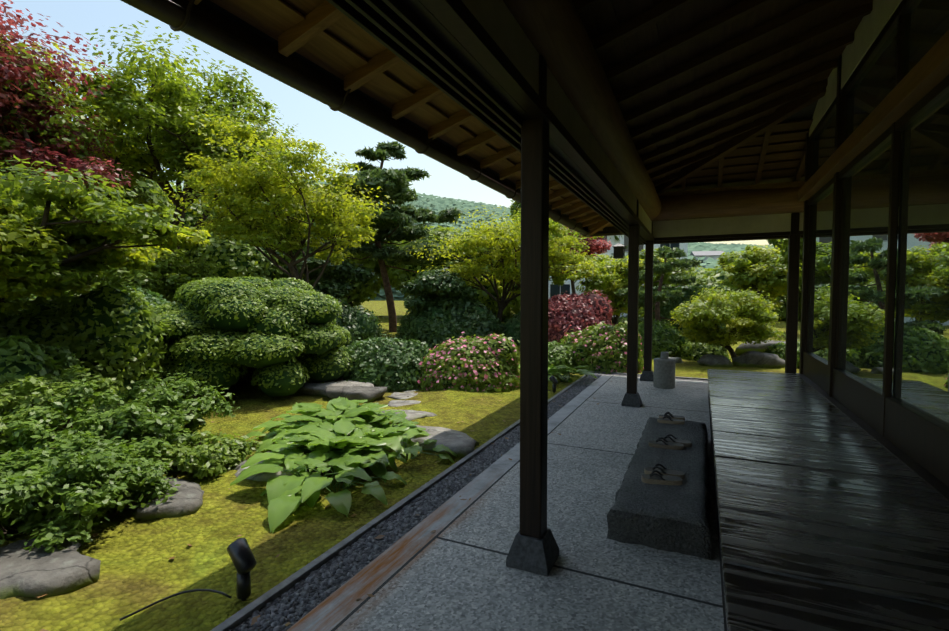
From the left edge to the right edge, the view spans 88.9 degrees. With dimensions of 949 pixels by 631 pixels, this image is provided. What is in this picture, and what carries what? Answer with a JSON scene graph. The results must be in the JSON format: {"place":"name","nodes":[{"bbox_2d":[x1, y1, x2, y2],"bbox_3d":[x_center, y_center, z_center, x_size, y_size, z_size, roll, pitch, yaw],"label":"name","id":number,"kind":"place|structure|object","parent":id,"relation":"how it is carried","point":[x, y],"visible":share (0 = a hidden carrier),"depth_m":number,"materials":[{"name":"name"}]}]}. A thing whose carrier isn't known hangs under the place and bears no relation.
{"place":"outdoors","nodes":[
{"label":"outdoors","id":0,"kind":"place"},
{"bbox_2d":[0,0,772,244],"label":"sky","id":1,"kind":"structure","parent":0,"point":[313,119],"materials":[{"name":"blue"}]},
{"bbox_2d":[0,300,800,630],"bbox_3d":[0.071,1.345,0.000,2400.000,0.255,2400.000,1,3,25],"label":"ground","id":2,"kind":"structure","parent":0,"point":[138,568],"depth_m":2.78,"materials":[{"name":"green plant"}]},
{"bbox_2d":[0,48,91,205],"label":"tree branches","id":3,"kind":"object","parent":2,"relation":"on","point":[25,133],"visible":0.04,"depth_m":9.64,"materials":[{"name":"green plant"}]},
{"bbox_2d":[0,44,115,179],"bbox_3d":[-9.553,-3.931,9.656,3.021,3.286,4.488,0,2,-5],"label":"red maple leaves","id":4,"kind":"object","parent":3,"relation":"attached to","point":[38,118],"visible":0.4,"depth_m":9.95,"materials":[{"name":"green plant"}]},
{"bbox_2d":[0,2,125,208],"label":"red maple leaves","id":5,"kind":"object","parent":3,"relation":"attached to","point":[17,151],"visible":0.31,"depth_m":9.65,"materials":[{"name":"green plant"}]},
{"bbox_2d":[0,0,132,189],"bbox_3d":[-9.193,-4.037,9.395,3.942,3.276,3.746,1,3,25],"label":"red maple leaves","id":6,"kind":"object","parent":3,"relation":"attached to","point":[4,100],"visible":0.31,"depth_m":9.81,"materials":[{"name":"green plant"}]},
{"bbox_2d":[0,334,95,453],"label":"shrub","id":7,"kind":"object","parent":2,"relation":"on","point":[9,344],"depth_m":4.18,"materials":[{"name":"green plant"}]},
{"bbox_2d":[0,538,100,598],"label":"flat rock","id":8,"kind":"object","parent":2,"relation":"on","point":[34,572],"visible":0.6,"depth_m":2.27,"materials":[{"name":"grey stone"}]},
{"bbox_2d":[0,365,118,460],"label":"loose shrub","id":9,"kind":"object","parent":2,"relation":"on","point":[16,397],"depth_m":3.63,"materials":[{"name":"green plant"}]},
{"bbox_2d":[0,431,161,543],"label":"loose shrub","id":10,"kind":"object","parent":2,"relation":"on","point":[18,473],"depth_m":2.70,"materials":[{"name":"green plant"}]},
{"bbox_2d":[0,200,163,302],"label":"tree branches","id":11,"kind":"object","parent":2,"relation":"on","point":[45,223],"visible":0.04,"depth_m":4.65,"materials":[{"name":"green plant"}]},
{"bbox_2d":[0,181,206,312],"bbox_3d":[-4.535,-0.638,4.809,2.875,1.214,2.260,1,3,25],"label":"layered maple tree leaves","id":12,"kind":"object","parent":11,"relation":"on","point":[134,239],"visible":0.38,"depth_m":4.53,"materials":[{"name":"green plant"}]},
{"bbox_2d":[0,155,210,300],"bbox_3d":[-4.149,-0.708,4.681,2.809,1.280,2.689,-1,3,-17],"label":"layered maple tree leaves","id":13,"kind":"object","parent":11,"relation":"on","point":[48,279],"visible":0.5,"depth_m":4.33,"materials":[{"name":"green plant"}]},
{"bbox_2d":[0,277,173,413],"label":"shrub","id":14,"kind":"object","parent":2,"relation":"on","point":[67,301],"depth_m":5.24,"materials":[{"name":"green plant"}]},
{"bbox_2d":[2,443,180,552],"bbox_3d":[-2.252,1.064,2.862,0.828,0.514,0.866,1,3,25],"label":"loose shrub","id":15,"kind":"object","parent":2,"relation":"on","point":[78,497],"depth_m":2.64,"materials":[{"name":"green plant"}]},
{"bbox_2d":[7,378,193,476],"bbox_3d":[-2.626,0.873,3.459,1.167,0.778,1.114,1,3,25],"label":"loose shrub","id":16,"kind":"object","parent":2,"relation":"on","point":[125,425],"depth_m":3.45,"materials":[{"name":"green plant"}]},
{"bbox_2d":[52,73,267,272],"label":"branches","id":17,"kind":"object","parent":2,"relation":"on","point":[169,187],"visible":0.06,"depth_m":13.99,"materials":[{"name":"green plant"}]},
{"bbox_2d":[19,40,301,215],"bbox_3d":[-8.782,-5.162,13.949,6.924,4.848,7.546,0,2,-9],"label":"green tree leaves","id":18,"kind":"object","parent":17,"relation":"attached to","point":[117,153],"visible":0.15,"depth_m":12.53,"materials":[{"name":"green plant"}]},
{"bbox_2d":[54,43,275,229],"bbox_3d":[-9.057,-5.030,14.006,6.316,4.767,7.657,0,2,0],"label":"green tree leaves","id":19,"kind":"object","parent":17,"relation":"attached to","point":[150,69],"visible":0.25,"depth_m":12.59,"materials":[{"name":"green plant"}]},
{"bbox_2d":[37,20,304,219],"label":"green tree leaves","id":20,"kind":"object","parent":17,"relation":"attached to","point":[227,78],"visible":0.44,"depth_m":12.84,"materials":[{"name":"green plant"}]},
{"bbox_2d":[82,364,239,444],"bbox_3d":[-2.988,0.903,4.499,1.323,0.789,1.312,1,3,25],"label":"loose shrub","id":21,"kind":"object","parent":2,"relation":"on","point":[178,395],"depth_m":4.56,"materials":[{"name":"green plant"}]},
{"bbox_2d":[127,269,198,301],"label":"foliage","id":22,"kind":"object","parent":2,"relation":"on","point":[163,278],"visible":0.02,"depth_m":10.20,"materials":[{"name":"green plant"}]},
{"bbox_2d":[84,246,226,304],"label":"green tree leaves","id":23,"kind":"object","parent":22,"relation":"attached to","point":[174,264],"visible":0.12,"depth_m":9.97,"materials":[{"name":"green plant"}]},
{"bbox_2d":[104,255,217,300],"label":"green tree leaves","id":24,"kind":"object","parent":22,"relation":"attached to","point":[168,281],"visible":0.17,"depth_m":9.84,"materials":[{"name":"green plant"}]},
{"bbox_2d":[125,477,203,518],"bbox_3d":[-2.026,1.250,3.153,0.645,0.242,0.462,3,3,46],"label":"flat rock","id":25,"kind":"object","parent":2,"relation":"on","point":[187,499],"visible":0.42,"depth_m":2.99,"materials":[{"name":"grey stone"}]},
{"bbox_2d":[120,538,256,620],"bbox_3d":[-1.247,1.174,2.150,0.525,0.301,0.142,-1,3,-16],"label":"garden spotlight","id":26,"kind":"object","parent":2,"relation":"on","point":[241,555],"visible":0.98,"depth_m":2.17,"materials":[{"name":"black plastic"}]},
{"bbox_2d":[148,426,262,478],"bbox_3d":[-2.104,1.073,3.679,0.846,0.383,0.869,1,3,25],"label":"loose shrub","id":27,"kind":"object","parent":2,"relation":"on","point":[224,457],"depth_m":3.53,"materials":[{"name":"green plant"}]},
{"bbox_2d":[153,276,352,396],"bbox_3d":[-3.320,0.247,7.182,3.086,1.682,2.971,1,3,25],"label":"cloud pruned tree","id":28,"kind":"object","parent":2,"relation":"on","point":[176,311],"depth_m":6.21,"materials":[{"name":"green plant"}]},
{"bbox_2d":[231,451,308,480],"bbox_3d":[-1.568,1.223,3.654,0.680,0.240,0.487,1,3,25],"label":"flat rock","id":29,"kind":"object","parent":2,"relation":"on","point":[264,476],"visible":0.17,"depth_m":3.49,"materials":[{"name":"grey stone"}]},
{"bbox_2d":[198,135,360,288],"bbox_3d":[-4.516,-1.423,11.372,4.015,4.966,3.228,-1,2,-13],"label":"tree trunk","id":30,"kind":"object","parent":2,"relation":"on","point":[292,266],"visible":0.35,"depth_m":11.45,"materials":[{"name":"brown plant"}]},
{"bbox_2d":[157,114,393,264],"bbox_3d":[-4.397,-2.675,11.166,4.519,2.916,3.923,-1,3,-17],"label":"light maple leaves","id":31,"kind":"object","parent":30,"relation":"on","point":[225,176],"visible":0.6,"depth_m":10.40,"materials":[{"name":"green plant"}]},
{"bbox_2d":[286,253,375,298],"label":"shrub","id":32,"kind":"object","parent":2,"relation":"on","point":[346,270],"depth_m":13.84,"materials":[{"name":"green plant"}]},
{"bbox_2d":[297,378,373,396],"bbox_3d":[-2.151,1.147,7.066,1.613,0.397,1.026,1,3,25],"label":"flat rock","id":33,"kind":"object","parent":2,"relation":"on","point":[313,388],"visible":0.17,"depth_m":6.75,"materials":[{"name":"grey stone"}]},
{"bbox_2d":[230,397,456,533],"bbox_3d":[-1.139,1.068,4.157,2.449,0.428,1.717,5,5,63],"label":"hosta plant clump","id":34,"kind":"object","parent":2,"relation":"on","point":[341,416],"depth_m":3.72,"materials":[{"name":"green plant"}]},
{"bbox_2d":[319,294,383,347],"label":"shrub","id":35,"kind":"object","parent":2,"relation":"on","point":[352,326],"depth_m":12.04,"materials":[{"name":"green plant"}]},
{"bbox_2d":[324,386,386,402],"bbox_3d":[-1.610,1.135,6.555,0.822,0.350,0.616,1,3,25],"label":"flat rock","id":36,"kind":"object","parent":2,"relation":"on","point":[369,394],"visible":0.65,"depth_m":6.38,"materials":[{"name":"grey stone"}]},
{"bbox_2d":[340,334,429,392],"bbox_3d":[-1.466,0.819,7.705,1.751,1.055,1.625,1,3,25],"label":"round shrub","id":37,"kind":"object","parent":2,"relation":"on","point":[385,372],"depth_m":7.22,"materials":[{"name":"green plant"}]},
{"bbox_2d":[302,141,493,331],"bbox_3d":[-2.926,-2.776,16.890,6.328,7.043,5.389,4,5,59],"label":"tall pine tree","id":38,"kind":"object","parent":2,"relation":"on","point":[379,178],"depth_m":16.59,"materials":[{"name":"green plant"}]},
{"bbox_2d":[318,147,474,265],"bbox_3d":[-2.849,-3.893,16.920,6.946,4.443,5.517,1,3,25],"label":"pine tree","id":39,"kind":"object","parent":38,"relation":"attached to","point":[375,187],"visible":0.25,"depth_m":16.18,"materials":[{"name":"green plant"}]},
{"bbox_2d":[6,162,801,321],"bbox_3d":[-0.840,-2.899,23.776,61.420,11.515,23.450,0,2,-2],"label":"treeline","id":40,"kind":"object","parent":2,"relation":"on","point":[397,278],"depth_m":25.42,"materials":[{"name":"green plant"}]},
{"bbox_2d":[397,425,478,457],"bbox_3d":[-0.375,1.223,4.512,0.968,0.272,0.565,1,3,25],"label":"flat rock","id":41,"kind":"object","parent":2,"relation":"on","point":[460,444],"visible":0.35,"depth_m":4.30,"materials":[{"name":"grey stone"}]},
{"bbox_2d":[399,268,478,311],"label":"shrub","id":42,"kind":"object","parent":2,"relation":"on","point":[428,289],"depth_m":12.33,"materials":[{"name":"green plant"}]},
{"bbox_2d":[395,294,504,347],"bbox_3d":[-0.609,0.271,13.096,3.268,1.873,2.806,1,3,25],"label":"shrub","id":43,"kind":"object","parent":2,"relation":"on","point":[412,316],"depth_m":12.11,"materials":[{"name":"green plant"}]},
{"bbox_2d":[210,371,707,630],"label":"gravel edging","id":44,"kind":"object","parent":2,"relation":"on","point":[246,612],"depth_m":2.65,"materials":[{"name":"concrete"}]},
{"bbox_2d":[416,332,519,393],"bbox_3d":[-0.089,0.798,7.403,1.769,1.078,1.542,1,3,25],"label":"azalea shrub","id":45,"kind":"object","parent":2,"relation":"on","point":[513,379],"depth_m":6.94,"materials":[{"name":"plant"}]},
{"bbox_2d":[232,373,707,630],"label":"gravel strip","id":46,"kind":"object","parent":2,"relation":"on","point":[335,586],"visible":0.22,"depth_m":2.50,"materials":[{"name":"grey gravel"}]},
{"bbox_2d":[228,373,704,630],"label":"gravel pebble stones","id":47,"kind":"object","parent":46,"relation":"on","point":[284,606],"visible":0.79,"depth_m":2.78,"materials":[{"name":"grey gravel"}]},
{"bbox_2d":[501,312,519,345],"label":"shrub","id":48,"kind":"object","parent":2,"relation":"on","point":[516,317],"depth_m":12.53,"materials":[{"name":"green plant"}]},
{"bbox_2d":[452,236,596,320],"bbox_3d":[1.348,-1.045,14.034,4.594,3.866,4.278,1,3,25],"label":"tree","id":49,"kind":"object","parent":2,"relation":"on","point":[503,303],"visible":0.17,"depth_m":14.11,"materials":[{"name":"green plant"}]},
{"bbox_2d":[406,205,616,297],"bbox_3d":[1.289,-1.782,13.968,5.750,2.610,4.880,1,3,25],"label":"light maple leaves","id":50,"kind":"object","parent":49,"relation":"attached to","point":[505,242],"visible":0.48,"depth_m":12.94,"materials":[{"name":"green plant"}]},
{"bbox_2d":[519,340,577,372],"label":"shrub","id":51,"kind":"object","parent":2,"relation":"on","point":[554,346],"depth_m":8.70,"materials":[{"name":"green plant"}]},
{"bbox_2d":[519,364,596,382],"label":"hosta plant clump","id":52,"kind":"object","parent":2,"relation":"on","point":[559,369],"depth_m":7.63,"materials":[{"name":"green plant"}]},
{"bbox_2d":[548,293,607,341],"bbox_3d":[2.274,0.232,11.733,2.174,1.622,2.136,1,3,25],"label":"red weeping maple","id":53,"kind":"object","parent":2,"relation":"on","point":[590,318],"visible":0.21,"depth_m":11.05,"materials":[{"name":"red plant"}]},
{"bbox_2d":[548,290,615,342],"bbox_3d":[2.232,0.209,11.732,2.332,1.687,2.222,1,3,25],"label":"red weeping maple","id":54,"kind":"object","parent":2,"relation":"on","point":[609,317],"depth_m":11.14,"materials":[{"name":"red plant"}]},
{"bbox_2d":[560,319,643,373],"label":"azalea shrub","id":55,"kind":"object","parent":2,"relation":"on","point":[606,364],"depth_m":8.64,"materials":[{"name":"green plant"}]},
{"bbox_2d":[601,271,626,325],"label":"tree trunk","id":56,"kind":"object","parent":2,"relation":"on","point":[615,321],"visible":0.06,"depth_m":13.80,"materials":[{"name":"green plant"}]},
{"bbox_2d":[582,254,663,315],"bbox_3d":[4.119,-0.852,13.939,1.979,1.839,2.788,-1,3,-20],"label":"light broadleaf tree leaves","id":57,"kind":"object","parent":56,"relation":"attached to","point":[620,283],"visible":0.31,"depth_m":13.10,"materials":[{"name":"green plant"}]},
{"bbox_2d":[548,226,687,316],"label":"white house walls","id":58,"kind":"structure","parent":2,"relation":"on","point":[682,246],"depth_m":29.27,"materials":[{"name":"white paint"}]},
{"bbox_2d":[550,235,678,298],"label":"white house windows","id":59,"kind":"structure","parent":58,"relation":"in","point":[554,290],"depth_m":29.20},
{"bbox_2d":[621,319,688,358],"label":"shrub","id":60,"kind":"object","parent":2,"relation":"on","point":[672,342],"depth_m":10.47,"materials":[{"name":"green plant"}]},
{"bbox_2d":[613,245,700,324],"bbox_3d":[4.573,-0.359,11.452,2.632,2.692,2.281,1,3,25],"label":"pine tree","id":61,"kind":"object","parent":2,"relation":"on","point":[663,295],"depth_m":11.51,"materials":[{"name":"green plant"}]},
{"bbox_2d":[643,284,728,333],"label":"hedge","id":62,"kind":"object","parent":2,"relation":"on","point":[689,288],"depth_m":14.45,"materials":[{"name":"green plant"}]},
{"bbox_2d":[679,341,730,361],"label":"low shrub","id":63,"kind":"object","parent":2,"relation":"on","point":[691,346],"depth_m":10.21,"materials":[{"name":"green plant"}]},
{"bbox_2d":[689,302,759,362],"bbox_3d":[4.909,0.300,9.493,1.501,1.485,1.482,1,3,25],"label":"tree trunk","id":64,"kind":"object","parent":2,"relation":"on","point":[729,348],"visible":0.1,"depth_m":9.52,"materials":[{"name":"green plant"}]},
{"bbox_2d":[668,285,785,346],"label":"spreading maple tree leaves","id":65,"kind":"object","parent":64,"relation":"attached to","point":[706,312],"visible":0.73,"depth_m":9.14,"materials":[{"name":"green plant"}]},
{"bbox_2d":[738,267,774,300],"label":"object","id":66,"kind":"object","parent":2,"relation":"on","point":[753,285],"visible":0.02,"depth_m":17.45,"materials":[{"name":"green plant"}]},
{"bbox_2d":[711,245,801,310],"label":"green tree leaves","id":67,"kind":"object","parent":66,"relation":"attached to","point":[738,261],"visible":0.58,"depth_m":17.31,"materials":[{"name":"green plant"}]},
{"bbox_2d":[732,351,784,367],"bbox_3d":[5.292,0.894,8.922,0.940,0.472,0.642,1,3,25],"label":"rock","id":68,"kind":"object","parent":2,"relation":"on","point":[757,359],"visible":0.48,"depth_m":8.73,"materials":[{"name":"grey stone"}]},
{"bbox_3d":[3.793,-3.768,-0.203,4.470,2.750,11.180,1,3,25],"label":"house","id":69,"kind":"object","parent":2,"relation":"on","visible":0},
{"bbox_2d":[201,0,817,227],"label":"roof slab","id":70,"kind":"structure","parent":69,"relation":"attached to","point":[806,113],"depth_m":3.60,"materials":[{"name":"brown wood"}]},
{"bbox_2d":[170,0,619,232],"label":"eave fascia","id":71,"kind":"structure","parent":70,"relation":"attached to","point":[218,19],"depth_m":2.81,"materials":[{"name":"brown wood"}]},
{"bbox_2d":[121,0,623,236],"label":"roof eave edge","id":72,"kind":"object","parent":71,"relation":"attached to","point":[174,16],"visible":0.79,"depth_m":2.56,"materials":[{"name":"brown wood"}]},
{"bbox_2d":[188,0,872,229],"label":"rafters","id":73,"kind":"object","parent":70,"relation":"attached to","point":[319,19],"visible":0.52,"depth_m":3.91,"materials":[{"name":"brown wood"}]},
{"bbox_2d":[210,0,872,226],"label":"roof boards","id":74,"kind":"object","parent":73,"relation":"on","point":[324,49],"visible":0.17,"depth_m":3.55,"materials":[{"name":"brown wood"}]},
{"bbox_2d":[600,128,805,230],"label":"rafters","id":75,"kind":"object","parent":70,"relation":"attached to","point":[801,166],"visible":0.08,"depth_m":6.51,"materials":[{"name":"brown wood"}]},
{"bbox_2d":[606,119,812,226],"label":"roof boards","id":76,"kind":"object","parent":75,"relation":"on","point":[779,128],"depth_m":6.55,"materials":[{"name":"brown wood"}]},
{"bbox_2d":[587,87,825,234],"bbox_3d":[2.919,-1.985,7.123,0.090,1.113,4.384,-1,3,-20],"label":"hip rafter","id":77,"kind":"object","parent":70,"relation":"attached to","point":[783,112],"visible":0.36,"depth_m":6.00,"materials":[{"name":"brown wood"}]},
{"bbox_2d":[809,0,901,135],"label":"wall panel","id":78,"kind":"object","parent":69,"relation":"attached to","point":[871,25],"depth_m":4.01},
{"bbox_2d":[798,30,948,200],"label":"beam","id":79,"kind":"structure","parent":69,"relation":"on","point":[925,75],"depth_m":3.10,"materials":[{"name":"brown wood"}]},
{"bbox_2d":[807,0,948,427],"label":"glass panes","id":80,"kind":"object","parent":69,"relation":"attached to","point":[920,369],"visible":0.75,"depth_m":3.22,"materials":[{"name":"glass"}]},
{"bbox_2d":[169,179,779,300],"bbox_3d":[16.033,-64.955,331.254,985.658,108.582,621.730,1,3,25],"label":"forest hill","id":81,"kind":"structure","parent":0,"point":[434,203],"materials":[{"name":"green plant"}]},
{"bbox_2d":[286,375,723,630],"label":"walkway pavement","id":82,"kind":"structure","parent":0,"point":[453,572],"depth_m":2.44,"materials":[{"name":"grey stone"}]},
{"bbox_2d":[506,370,653,576],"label":"post bases","id":83,"kind":"object","parent":82,"relation":"on","point":[540,556],"visible":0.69,"depth_m":2.39,"materials":[{"name":"stone"}]},
{"bbox_2d":[519,55,799,538],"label":"porch posts","id":84,"kind":"object","parent":83,"relation":"on","point":[534,308],"visible":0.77,"depth_m":2.38,"materials":[{"name":"brown wood"}]},
{"bbox_2d":[326,0,802,244],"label":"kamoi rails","id":85,"kind":"object","parent":84,"relation":"attached to","point":[451,49],"visible":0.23,"depth_m":1.90,"materials":[{"name":"brown wood"}]},
{"bbox_2d":[503,0,661,219],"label":"porch beam","id":86,"kind":"structure","parent":84,"relation":"on","point":[555,32],"depth_m":2.73,"materials":[{"name":"brown wood"}]},
{"bbox_2d":[461,0,803,237],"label":"beam","id":87,"kind":"structure","parent":84,"relation":"attached to","point":[497,21],"depth_m":3.13,"materials":[{"name":"black wood"}]},
{"bbox_2d":[651,186,803,221],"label":"porch beam","id":88,"kind":"structure","parent":84,"relation":"on","point":[746,202],"depth_m":6.98,"materials":[{"name":"brown wood"}]},
{"bbox_2d":[658,181,804,195],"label":"roof beam","id":89,"kind":"structure","parent":88,"relation":"on","point":[778,185],"depth_m":7.00,"materials":[{"name":"brown wood"}]},
{"bbox_2d":[607,417,711,560],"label":"stone step block","id":90,"kind":"structure","parent":82,"relation":"on","point":[672,518],"depth_m":2.80,"materials":[{"name":"grey stone"}]},
{"bbox_2d":[653,352,675,388],"bbox_3d":[2.788,0.793,7.103,0.304,0.522,0.304,1,3,25],"label":"stone water basin","id":91,"kind":"object","parent":82,"relation":"on","point":[664,371],"visible":1,"depth_m":6.99,"materials":[{"name":"stone"}]},
{"bbox_2d":[708,389,726,630],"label":"beam","id":92,"kind":"structure","parent":82,"relation":"on","point":[723,600],"depth_m":2.52,"materials":[{"name":"black wood"}]},
{"bbox_2d":[707,369,800,378],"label":"floorboard","id":93,"kind":"structure","parent":92,"relation":"on","point":[756,373],"depth_m":6.02,"materials":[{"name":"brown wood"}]},
{"bbox_2d":[708,373,807,384],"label":"floorboard","id":94,"kind":"structure","parent":92,"relation":"on","point":[757,378],"depth_m":5.65,"materials":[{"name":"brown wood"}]},
{"bbox_2d":[708,378,819,394],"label":"floorboard","id":95,"kind":"structure","parent":92,"relation":"on","point":[777,387],"depth_m":5.16,"materials":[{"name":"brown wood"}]},
{"bbox_2d":[709,387,833,405],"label":"floorboard","id":96,"kind":"structure","parent":92,"relation":"on","point":[818,399],"depth_m":4.68,"materials":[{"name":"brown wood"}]},
{"bbox_2d":[709,396,846,416],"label":"floorboard","id":97,"kind":"structure","parent":92,"relation":"on","point":[780,406],"depth_m":4.25,"materials":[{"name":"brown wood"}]},
{"bbox_2d":[710,405,864,431],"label":"floorboard","id":98,"kind":"structure","parent":92,"relation":"on","point":[795,418],"depth_m":3.84,"materials":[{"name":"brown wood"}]},
{"bbox_2d":[711,417,885,448],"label":"floorboard","id":99,"kind":"structure","parent":92,"relation":"on","point":[824,435],"depth_m":3.42,"materials":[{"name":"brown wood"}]},
{"bbox_2d":[712,431,925,482],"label":"floorboard","id":100,"kind":"structure","parent":92,"relation":"on","point":[874,462],"depth_m":2.93,"materials":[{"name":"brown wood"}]},
{"bbox_2d":[714,457,948,512],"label":"floorboard","id":101,"kind":"structure","parent":92,"relation":"on","point":[918,495],"depth_m":2.50,"materials":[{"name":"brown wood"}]},
{"bbox_2d":[716,480,948,545],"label":"floorboard","id":102,"kind":"structure","parent":92,"relation":"on","point":[930,526],"depth_m":2.17,"materials":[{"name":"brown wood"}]},
{"bbox_2d":[718,508,948,609],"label":"floorboard","id":103,"kind":"structure","parent":92,"relation":"on","point":[911,570],"depth_m":1.80,"materials":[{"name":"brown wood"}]},
{"bbox_2d":[723,563,948,630],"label":"floorboard","id":104,"kind":"structure","parent":92,"relation":"on","point":[757,600],"depth_m":1.50,"materials":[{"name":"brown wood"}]},
{"bbox_2d":[795,0,948,500],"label":"window frame","id":105,"kind":"object","parent":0,"point":[915,441],"visible":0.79,"depth_m":3.46,"materials":[{"name":"brown wood"}]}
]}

